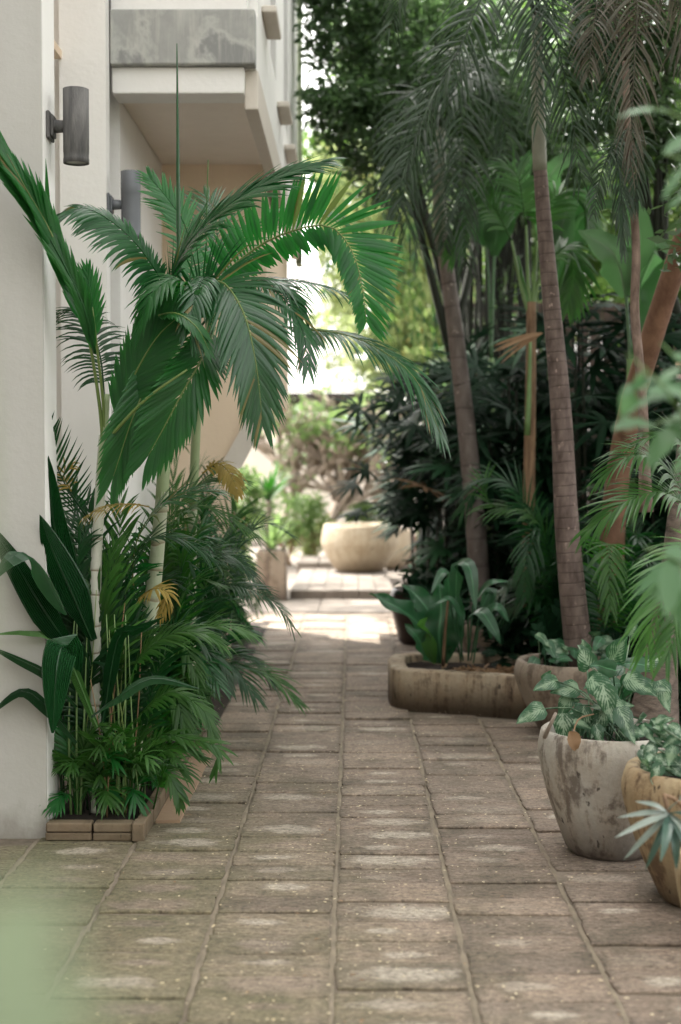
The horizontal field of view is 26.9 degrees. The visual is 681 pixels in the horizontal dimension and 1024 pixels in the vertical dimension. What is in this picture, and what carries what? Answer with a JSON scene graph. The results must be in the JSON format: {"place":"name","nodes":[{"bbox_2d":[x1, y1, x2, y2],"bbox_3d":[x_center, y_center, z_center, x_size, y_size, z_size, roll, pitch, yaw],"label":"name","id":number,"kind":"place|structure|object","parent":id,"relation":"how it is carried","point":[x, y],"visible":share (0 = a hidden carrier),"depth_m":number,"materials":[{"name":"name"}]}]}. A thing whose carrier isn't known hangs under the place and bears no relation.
{"place":"outdoors","nodes":[
{"label":"outdoors","id":0,"kind":"place"},
{"bbox_2d":[0,881,132,1023],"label":"close leaf","id":1,"kind":"object","parent":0,"point":[33,954],"visible":1,"depth_m":0.38,"materials":[{"name":"green plant"}]},
{"bbox_2d":[197,622,269,728],"bbox_3d":[-1.073,1.043,9.889,0.880,0.001,4.930,0,2,1],"label":"soil bed","id":2,"kind":"object","parent":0,"point":[224,700],"visible":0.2,"depth_m":9.77,"materials":[{"name":"brown soil"}]},
{"bbox_2d":[145,444,269,697],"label":"clumping palm","id":3,"kind":"object","parent":2,"relation":"on","point":[214,519],"visible":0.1,"depth_m":8.17,"materials":[{"name":"green plant"}]},
{"bbox_2d":[232,564,256,643],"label":"clumping palm","id":4,"kind":"object","parent":2,"relation":"on","point":[244,616],"visible":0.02,"depth_m":10.91,"materials":[{"name":"green plant"}]},
{"bbox_2d":[231,540,262,651],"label":"clumping palm","id":5,"kind":"object","parent":2,"relation":"on","point":[254,598],"visible":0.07,"depth_m":9.60,"materials":[{"name":"green plant"}]},
{"bbox_2d":[181,160,451,665],"bbox_3d":[-0.184,-0.325,6.023,0.926,2.332,1.444,-1,2,-15],"label":"slender palm","id":6,"kind":"object","parent":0,"point":[307,336],"visible":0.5,"depth_m":5.55,"materials":[{"name":"green plant"}]},
{"bbox_2d":[240,526,415,612],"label":"courtyard","id":7,"kind":"structure","parent":0,"point":[341,605],"depth_m":13.97,"materials":[{"name":"stone"}]},
{"bbox_2d":[234,464,273,582],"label":"leafy bush","id":8,"kind":"object","parent":7,"relation":"on","point":[257,492],"visible":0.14,"depth_m":15.01,"materials":[{"name":"green plant"}]},
{"bbox_2d":[238,461,296,548],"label":"spiky plant","id":9,"kind":"object","parent":7,"relation":"on","point":[271,487],"visible":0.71,"depth_m":15.48,"materials":[{"name":"green plant"}]},
{"bbox_2d":[256,549,286,600],"bbox_3d":[-0.694,0.632,14.389,0.300,0.503,0.300,0,2,1],"label":"square planter","id":10,"kind":"object","parent":7,"relation":"on","point":[274,572],"visible":0.76,"depth_m":14.24,"materials":[{"name":"concrete"}]},
{"bbox_2d":[238,508,293,549],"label":"spiky plant","id":11,"kind":"object","parent":10,"relation":"in","point":[272,538],"visible":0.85,"depth_m":14.30,"materials":[{"name":"green plant"}]},
{"bbox_2d":[255,489,332,565],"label":"leafy bush","id":12,"kind":"object","parent":7,"relation":"on","point":[313,512],"visible":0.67,"depth_m":18.97,"materials":[{"name":"green plant"}]},
{"bbox_2d":[287,490,333,556],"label":"leafy bush","id":13,"kind":"object","parent":7,"relation":"on","point":[312,541],"visible":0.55,"depth_m":19.47,"materials":[{"name":"green plant"}]},
{"bbox_2d":[237,277,385,543],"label":"house","id":14,"kind":"structure","parent":7,"relation":"on","point":[262,462],"depth_m":25.64,"materials":[{"name":"beige paint"}]},
{"bbox_2d":[257,381,424,547],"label":"frangipani tree","id":15,"kind":"object","parent":7,"relation":"on","point":[311,441],"visible":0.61,"depth_m":19.95,"materials":[{"name":"green plant"}]},
{"bbox_2d":[290,556,391,598],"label":"stone platform","id":16,"kind":"structure","parent":7,"relation":"on","point":[319,577],"depth_m":15.38,"materials":[{"name":"beige stone"}]},
{"bbox_2d":[321,522,398,572],"bbox_3d":[0.230,0.424,16.926,0.925,0.567,0.915,0,2,1],"label":"planter pot","id":17,"kind":"object","parent":16,"relation":"on","point":[353,547],"visible":0.84,"depth_m":16.58,"materials":[{"name":"concrete"}]},
{"bbox_2d":[341,500,389,522],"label":"leafy bush","id":18,"kind":"object","parent":7,"relation":"on","point":[362,518],"visible":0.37,"depth_m":19.80,"materials":[{"name":"green plant"}]},
{"bbox_2d":[317,153,452,545],"bbox_3d":[0.564,-1.695,16.166,1.746,5.031,0.400,0,2,1],"label":"willowy bamboo","id":19,"kind":"object","parent":7,"relation":"on","point":[414,323],"visible":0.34,"depth_m":16.11,"materials":[{"name":"green plant"}]},
{"bbox_2d":[302,137,484,400],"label":"leafy tree","id":20,"kind":"object","parent":7,"relation":"on","point":[366,365],"visible":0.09,"depth_m":18.13,"materials":[{"name":"green plant"}]},
{"bbox_2d":[385,529,410,568],"bbox_3d":[0.530,0.478,18.625,0.845,0.507,0.835,0,2,1],"label":"planter pot","id":21,"kind":"object","parent":7,"relation":"on","point":[404,537],"visible":0.2,"depth_m":18.34,"materials":[{"name":"concrete"}]},
{"bbox_2d":[405,534,416,565],"bbox_3d":[1.753,-0.090,18.909,2.473,1.620,0.030,0,2,1],"label":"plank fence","id":22,"kind":"object","parent":7,"relation":"on","point":[414,537],"visible":0.02,"depth_m":18.92,"materials":[{"name":"brown wood"}]},
{"bbox_2d":[302,0,570,527],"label":"leafy tree","id":23,"kind":"object","parent":7,"relation":"on","point":[305,150],"visible":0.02,"depth_m":20.71,"materials":[{"name":"green plant"}]},
{"bbox_2d":[290,166,676,411],"bbox_3d":[3.469,-3.481,26.682,9.845,7.856,4.667,-1,2,-15],"label":"leafy tree","id":24,"kind":"object","parent":7,"relation":"on","point":[328,365],"visible":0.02,"depth_m":24.54,"materials":[{"name":"green plant"}]},
{"bbox_2d":[473,302,680,555],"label":"plank fence","id":25,"kind":"object","parent":7,"relation":"on","point":[604,315],"visible":0.03,"depth_m":13.53,"materials":[{"name":"brown wood"}]},
{"bbox_2d":[473,1,680,359],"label":"leafy tree","id":26,"kind":"object","parent":7,"relation":"on","point":[603,283],"visible":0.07,"depth_m":14.34,"materials":[{"name":"green plant"}]},
{"bbox_2d":[0,613,680,1023],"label":"path","id":27,"kind":"structure","parent":0,"point":[128,941],"depth_m":4.72,"materials":[{"name":"grey stone"}]},
{"bbox_2d":[45,718,204,841],"bbox_3d":[-0.896,1.144,6.317,0.369,0.078,2.178,0,2,1],"label":"brick planter","id":28,"kind":"object","parent":27,"relation":"on","point":[85,826],"visible":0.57,"depth_m":5.26,"materials":[{"name":"brick"}]},
{"bbox_2d":[42,701,124,817],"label":"palm seedling","id":29,"kind":"object","parent":28,"relation":"on","point":[56,805],"visible":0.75,"depth_m":5.41,"materials":[{"name":"green plant"}]},
{"bbox_2d":[0,456,199,814],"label":"young palm","id":30,"kind":"object","parent":28,"relation":"on","point":[43,596],"visible":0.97,"depth_m":5.25,"materials":[{"name":"green plant"}]},
{"bbox_2d":[0,131,215,812],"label":"slender palm","id":31,"kind":"object","parent":28,"relation":"on","point":[138,371],"visible":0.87,"depth_m":5.29,"materials":[{"name":"green plant"}]},
{"bbox_2d":[57,457,148,524],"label":"dried frond","id":32,"kind":"object","parent":31,"relation":"hanging from","point":[99,508],"visible":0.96,"depth_m":5.32,"materials":[{"name":"green plant"}]},
{"bbox_2d":[51,718,168,820],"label":"palm seedling","id":33,"kind":"object","parent":28,"relation":"on","point":[95,780],"visible":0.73,"depth_m":5.37,"materials":[{"name":"green plant"}]},
{"bbox_2d":[62,590,159,817],"bbox_3d":[-0.941,0.729,5.673,0.495,0.878,0.598,0,2,1],"label":"stalk clump","id":34,"kind":"object","parent":28,"relation":"on","point":[134,744],"visible":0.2,"depth_m":5.43,"materials":[{"name":"green plant"}]},
{"bbox_2d":[73,714,185,819],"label":"palm seedling","id":35,"kind":"object","parent":28,"relation":"on","point":[143,777],"visible":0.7,"depth_m":5.40,"materials":[{"name":"green plant"}]},
{"bbox_2d":[64,486,194,778],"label":"clumping palm","id":36,"kind":"object","parent":28,"relation":"on","point":[110,530],"visible":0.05,"depth_m":5.93,"materials":[{"name":"green plant"}]},
{"bbox_2d":[144,695,205,790],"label":"palm seedling","id":37,"kind":"object","parent":28,"relation":"on","point":[182,765],"visible":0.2,"depth_m":5.92,"materials":[{"name":"green plant"}]},
{"bbox_2d":[57,466,300,810],"bbox_3d":[-0.686,0.456,6.012,0.876,1.357,1.576,1,2,16],"label":"arching palm","id":38,"kind":"object","parent":28,"relation":"on","point":[112,595],"visible":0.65,"depth_m":5.50,"materials":[{"name":"green plant"}]},
{"bbox_2d":[136,579,180,625],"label":"dried frond","id":39,"kind":"object","parent":38,"relation":"attached to","point":[162,609],"visible":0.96,"depth_m":5.42,"materials":[{"name":"yellow plant"}]},
{"bbox_2d":[202,460,247,503],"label":"dried frond","id":40,"kind":"object","parent":38,"relation":"hanging from","point":[233,487],"visible":0.97,"depth_m":6.04,"materials":[{"name":"yellow plant"}]},
{"bbox_2d":[137,508,239,762],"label":"clumping palm","id":41,"kind":"object","parent":28,"relation":"on","point":[195,675],"visible":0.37,"depth_m":6.04,"materials":[{"name":"green plant"}]},
{"bbox_2d":[140,689,237,814],"bbox_3d":[-0.718,0.930,6.111,0.442,0.424,1.717,0,2,-8],"label":"palm seedling","id":42,"kind":"object","parent":28,"relation":"on","point":[177,793],"visible":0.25,"depth_m":5.36,"materials":[{"name":"green plant"}]},
{"bbox_2d":[145,512,310,731],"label":"clumping palm","id":43,"kind":"object","parent":28,"relation":"on","point":[260,670],"visible":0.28,"depth_m":6.98,"materials":[{"name":"green plant"}]},
{"bbox_2d":[56,43,405,790],"bbox_3d":[-0.430,-0.356,5.522,1.289,2.994,0.914,1,2,23],"label":"slender palm","id":44,"kind":"object","parent":28,"relation":"on","point":[252,351],"visible":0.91,"depth_m":5.35,"materials":[{"name":"green plant"}]},
{"bbox_2d":[67,622,668,1023],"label":"fallen petals","id":45,"kind":"object","parent":27,"relation":"on","point":[273,1019],"visible":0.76,"depth_m":4.72,"materials":[{"name":"beige plant"}]},
{"bbox_2d":[121,630,680,1022],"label":"leaf crumbs","id":46,"kind":"object","parent":27,"relation":"on","point":[361,1020],"visible":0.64,"depth_m":4.56,"materials":[{"name":"brown plant"}]},
{"bbox_2d":[390,586,417,644],"bbox_3d":[0.597,0.794,10.930,0.437,0.427,0.442,0,2,1],"label":"glazed pot","id":47,"kind":"object","parent":27,"relation":"on","point":[403,634],"visible":0.27,"depth_m":10.81,"materials":[{"name":"brown ceramic"}]},
{"bbox_2d":[325,322,518,619],"bbox_3d":[0.804,-0.263,11.666,1.882,2.488,2.162,0,2,1],"label":"fan palm","id":48,"kind":"object","parent":27,"relation":"on","point":[403,508],"visible":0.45,"depth_m":11.41,"materials":[{"name":"green plant"}]},
{"bbox_2d":[367,33,531,652],"bbox_3d":[0.735,-1.013,9.081,1.170,4.189,0.995,0,2,1],"label":"feather palm","id":49,"kind":"object","parent":27,"relation":"on","point":[477,548],"visible":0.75,"depth_m":9.10,"materials":[{"name":"green plant"}]},
{"bbox_2d":[292,0,614,527],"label":"leafy tree","id":50,"kind":"object","parent":27,"relation":"on","point":[352,106],"visible":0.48,"depth_m":11.26,"materials":[{"name":"green plant"}]},
{"bbox_2d":[399,535,510,583],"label":"leafy bush","id":51,"kind":"object","parent":27,"relation":"on","point":[423,565],"visible":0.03,"depth_m":12.31,"materials":[{"name":"green plant"}]},
{"bbox_2d":[388,652,533,719],"bbox_3d":[0.930,0.998,8.160,1.303,0.238,1.171,0,2,1],"label":"concrete planter","id":52,"kind":"object","parent":27,"relation":"on","point":[481,686],"visible":0.66,"depth_m":7.94,"materials":[{"name":"concrete"}]},
{"bbox_2d":[369,583,464,665],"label":"nest fern","id":53,"kind":"object","parent":52,"relation":"on","point":[430,631],"visible":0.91,"depth_m":8.20,"materials":[{"name":"green plant"}]},
{"bbox_2d":[431,558,508,662],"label":"broad leaf plant","id":54,"kind":"object","parent":52,"relation":"on","point":[453,580],"visible":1,"depth_m":7.96,"materials":[{"name":"green plant"}]},
{"bbox_2d":[481,635,529,667],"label":"shrub","id":55,"kind":"object","parent":52,"relation":"in","point":[491,651],"visible":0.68,"depth_m":8.56,"materials":[{"name":"green plant"}]},
{"bbox_2d":[448,456,588,631],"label":"feathery palm","id":56,"kind":"object","parent":52,"relation":"in","point":[531,575],"visible":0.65,"depth_m":8.37,"materials":[{"name":"green plant"}]},
{"bbox_2d":[371,342,608,598],"bbox_3d":[1.083,-0.121,10.426,1.897,2.294,1.501,1,2,22],"label":"fan palm","id":57,"kind":"object","parent":27,"relation":"on","point":[495,388],"visible":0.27,"depth_m":10.35,"materials":[{"name":"green plant"}]},
{"bbox_2d":[462,621,517,652],"bbox_3d":[1.015,0.901,9.629,0.428,0.306,0.431,0,2,1],"label":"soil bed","id":58,"kind":"object","parent":27,"relation":"on","point":[482,644],"visible":0.13,"depth_m":9.46,"materials":[{"name":"brown soil"}]},
{"bbox_2d":[453,154,531,595],"bbox_3d":[1.156,-0.876,11.091,0.634,3.755,0.269,0,2,1],"label":"banana plant","id":59,"kind":"object","parent":27,"relation":"on","point":[494,241],"visible":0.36,"depth_m":11.08,"materials":[{"name":"green plant"}]},
{"bbox_2d":[398,11,621,574],"bbox_3d":[1.390,-1.792,12.596,2.283,5.479,1.481,0,2,1],"label":"bamboo clump","id":60,"kind":"object","parent":27,"relation":"on","point":[504,263],"visible":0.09,"depth_m":12.41,"materials":[{"name":"green plant"}]},
{"bbox_2d":[430,345,602,647],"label":"fan palm","id":61,"kind":"object","parent":27,"relation":"on","point":[494,434],"visible":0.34,"depth_m":9.69,"materials":[{"name":"green plant"}]},
{"bbox_2d":[383,537,680,719],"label":"undergrowth","id":62,"kind":"object","parent":27,"relation":"on","point":[414,579],"visible":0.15,"depth_m":9.03,"materials":[{"name":"green plant"}]},
{"bbox_2d":[435,147,611,640],"bbox_3d":[1.160,-0.760,8.882,1.134,3.153,0.585,0,2,1],"label":"fibrous palm","id":63,"kind":"object","parent":62,"relation":"on","point":[572,282],"visible":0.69,"depth_m":8.93,"materials":[{"name":"green plant"}]},
{"bbox_2d":[580,534,661,640],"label":"feathery palm","id":64,"kind":"object","parent":62,"relation":"on","point":[603,589],"visible":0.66,"depth_m":7.44,"materials":[{"name":"green plant"}]},
{"bbox_2d":[462,497,644,652],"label":"fan palm","id":65,"kind":"object","parent":27,"relation":"on","point":[531,638],"visible":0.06,"depth_m":8.91,"materials":[{"name":"green plant"}]},
{"bbox_2d":[514,653,629,728],"bbox_3d":[1.195,0.948,7.278,0.612,0.392,0.606,0,2,1],"label":"planter pot","id":66,"kind":"object","parent":27,"relation":"on","point":[528,677],"visible":0.29,"depth_m":7.08,"materials":[{"name":"concrete"}]},
{"bbox_2d":[375,0,638,666],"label":"feather palm","id":67,"kind":"object","parent":66,"relation":"on","point":[574,611],"visible":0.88,"depth_m":6.91,"materials":[{"name":"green plant"}]},
{"bbox_2d":[530,599,562,665],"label":"glossy shrub","id":68,"kind":"object","parent":66,"relation":"in","point":[553,625],"visible":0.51,"depth_m":7.39,"materials":[{"name":"green plant"}]},
{"bbox_2d":[527,631,628,666],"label":"variegated plant","id":69,"kind":"object","parent":66,"relation":"on","point":[557,649],"visible":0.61,"depth_m":7.10,"materials":[{"name":"green plant"}]},
{"bbox_2d":[531,150,617,520],"bbox_3d":[1.694,-0.714,9.820,0.783,3.525,0.322,1,2,15],"label":"banana plant","id":70,"kind":"object","parent":27,"relation":"on","point":[570,227],"visible":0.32,"depth_m":9.75,"materials":[{"name":"green plant"}]},
{"bbox_2d":[485,283,680,542],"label":"fan palm","id":71,"kind":"object","parent":27,"relation":"on","point":[602,399],"visible":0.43,"depth_m":9.31,"materials":[{"name":"green plant"}]},
{"bbox_2d":[535,480,663,700],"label":"feathery palm","id":72,"kind":"object","parent":27,"relation":"on","point":[639,540],"visible":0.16,"depth_m":8.28,"materials":[{"name":"green plant"}]},
{"bbox_2d":[537,718,668,861],"bbox_3d":[0.970,0.999,5.111,0.522,0.447,0.524,0,2,1],"label":"planter pot","id":73,"kind":"object","parent":27,"relation":"on","point":[582,782],"visible":0.57,"depth_m":4.93,"materials":[{"name":"concrete"}]},
{"bbox_2d":[516,622,671,750],"bbox_3d":[0.912,0.657,5.062,0.487,0.508,0.538,1,2,20],"label":"variegated plant","id":74,"kind":"object","parent":73,"relation":"in","point":[611,714],"visible":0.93,"depth_m":5.02,"materials":[{"name":"green plant"}]},
{"bbox_2d":[544,0,680,411],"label":"leafy tree","id":75,"kind":"object","parent":27,"relation":"on","point":[660,160],"visible":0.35,"depth_m":9.34,"materials":[{"name":"green plant"}]},
{"bbox_2d":[547,375,680,585],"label":"fan palm","id":76,"kind":"object","parent":27,"relation":"on","point":[606,428],"visible":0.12,"depth_m":8.99,"materials":[{"name":"green plant"}]},
{"bbox_2d":[563,0,680,511],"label":"feather palm","id":77,"kind":"object","parent":27,"relation":"on","point":[631,193],"visible":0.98,"depth_m":6.34,"materials":[{"name":"green plant"}]},
{"bbox_2d":[567,412,680,685],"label":"feathery palm","id":78,"kind":"object","parent":27,"relation":"on","point":[647,607],"visible":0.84,"depth_m":5.34,"materials":[{"name":"green plant"}]},
{"bbox_2d":[578,184,671,557],"bbox_3d":[1.807,-0.432,8.662,0.486,3.052,0.624,2,3,40],"label":"banana plant","id":79,"kind":"object","parent":27,"relation":"on","point":[605,249],"visible":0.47,"depth_m":8.64,"materials":[{"name":"green plant"}]},
{"bbox_2d":[620,605,680,726],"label":"feathery palm","id":80,"kind":"object","parent":27,"relation":"on","point":[679,677],"visible":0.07,"depth_m":7.26,"materials":[{"name":"green plant"}]},
{"bbox_2d":[621,752,680,907],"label":"planter pot","id":81,"kind":"object","parent":27,"relation":"on","point":[636,784],"visible":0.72,"depth_m":4.42,"materials":[{"name":"ceramic"}]},
{"bbox_2d":[637,714,680,784],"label":"variegated plant","id":82,"kind":"object","parent":81,"relation":"in","point":[666,761],"visible":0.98,"depth_m":4.44,"materials":[{"name":"green plant"}]},
{"bbox_2d":[631,130,680,723],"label":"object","id":83,"kind":"object","parent":27,"relation":"on","point":[650,706],"visible":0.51,"depth_m":6.37,"materials":[{"name":"green plant"}]},
{"bbox_2d":[653,362,680,544],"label":"plank fence","id":84,"kind":"object","parent":27,"relation":"on","point":[678,375],"depth_m":12.71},
{"bbox_2d":[674,848,680,905],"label":"planter pot","id":85,"kind":"object","parent":27,"relation":"on","point":[678,876],"visible":0.75,"depth_m":3.97,"materials":[{"name":"ceramic"}]},
{"bbox_2d":[615,793,680,869],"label":"silver plant","id":86,"kind":"object","parent":85,"relation":"on","point":[668,821],"visible":1,"depth_m":3.73,"materials":[{"name":"green plant"}]},
{"bbox_2d":[410,423,459,582],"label":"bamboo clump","id":87,"kind":"object","parent":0,"point":[422,545],"visible":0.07,"depth_m":12.29,"materials":[{"name":"green plant"}]},
{"bbox_2d":[281,0,680,430],"label":"sky","id":88,"kind":"structure","parent":0,"point":[309,265],"materials":[{"name":"white"}]},
{"bbox_2d":[556,0,680,635],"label":"leaning tree","id":89,"kind":"object","parent":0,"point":[659,313],"visible":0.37,"depth_m":7.45,"materials":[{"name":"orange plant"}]},
{"label":"ground","id":90,"kind":"structure","parent":0,"visible":0},
{"bbox_2d":[0,0,302,838],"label":"courtyard house","id":91,"kind":"structure","parent":90,"relation":"on","point":[238,74],"depth_m":6.90,"materials":[{"name":"beige paint"}]},
{"bbox_2d":[46,86,88,165],"bbox_3d":[-1.016,-1.442,5.321,0.150,0.277,0.100,0,2,1],"label":"wall lamp","id":92,"kind":"object","parent":91,"relation":"attached to","point":[72,126],"visible":1,"depth_m":5.28,"materials":[{"name":"metal"}]},
{"bbox_2d":[107,170,140,238],"bbox_3d":[-1.049,-1.492,6.910,0.157,0.320,0.100,0,2,1],"label":"wall lamp","id":93,"kind":"object","parent":91,"relation":"attached to","point":[128,204],"visible":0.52,"depth_m":6.87,"materials":[{"name":"grey metal"}]},
{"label":"leafy tree","id":94,"kind":"object","parent":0,"visible":0},
{"bbox_2d":[612,343,680,630],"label":"leafy branch","id":95,"kind":"object","parent":94,"relation":"attached to","point":[666,577],"visible":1,"depth_m":2.45,"materials":[{"name":"green plant"}]},
{"bbox_2d":[617,106,680,208],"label":"leafy branch","id":96,"kind":"object","parent":94,"relation":"hanging from","point":[673,145],"visible":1,"depth_m":2.51,"materials":[{"name":"green plant"}]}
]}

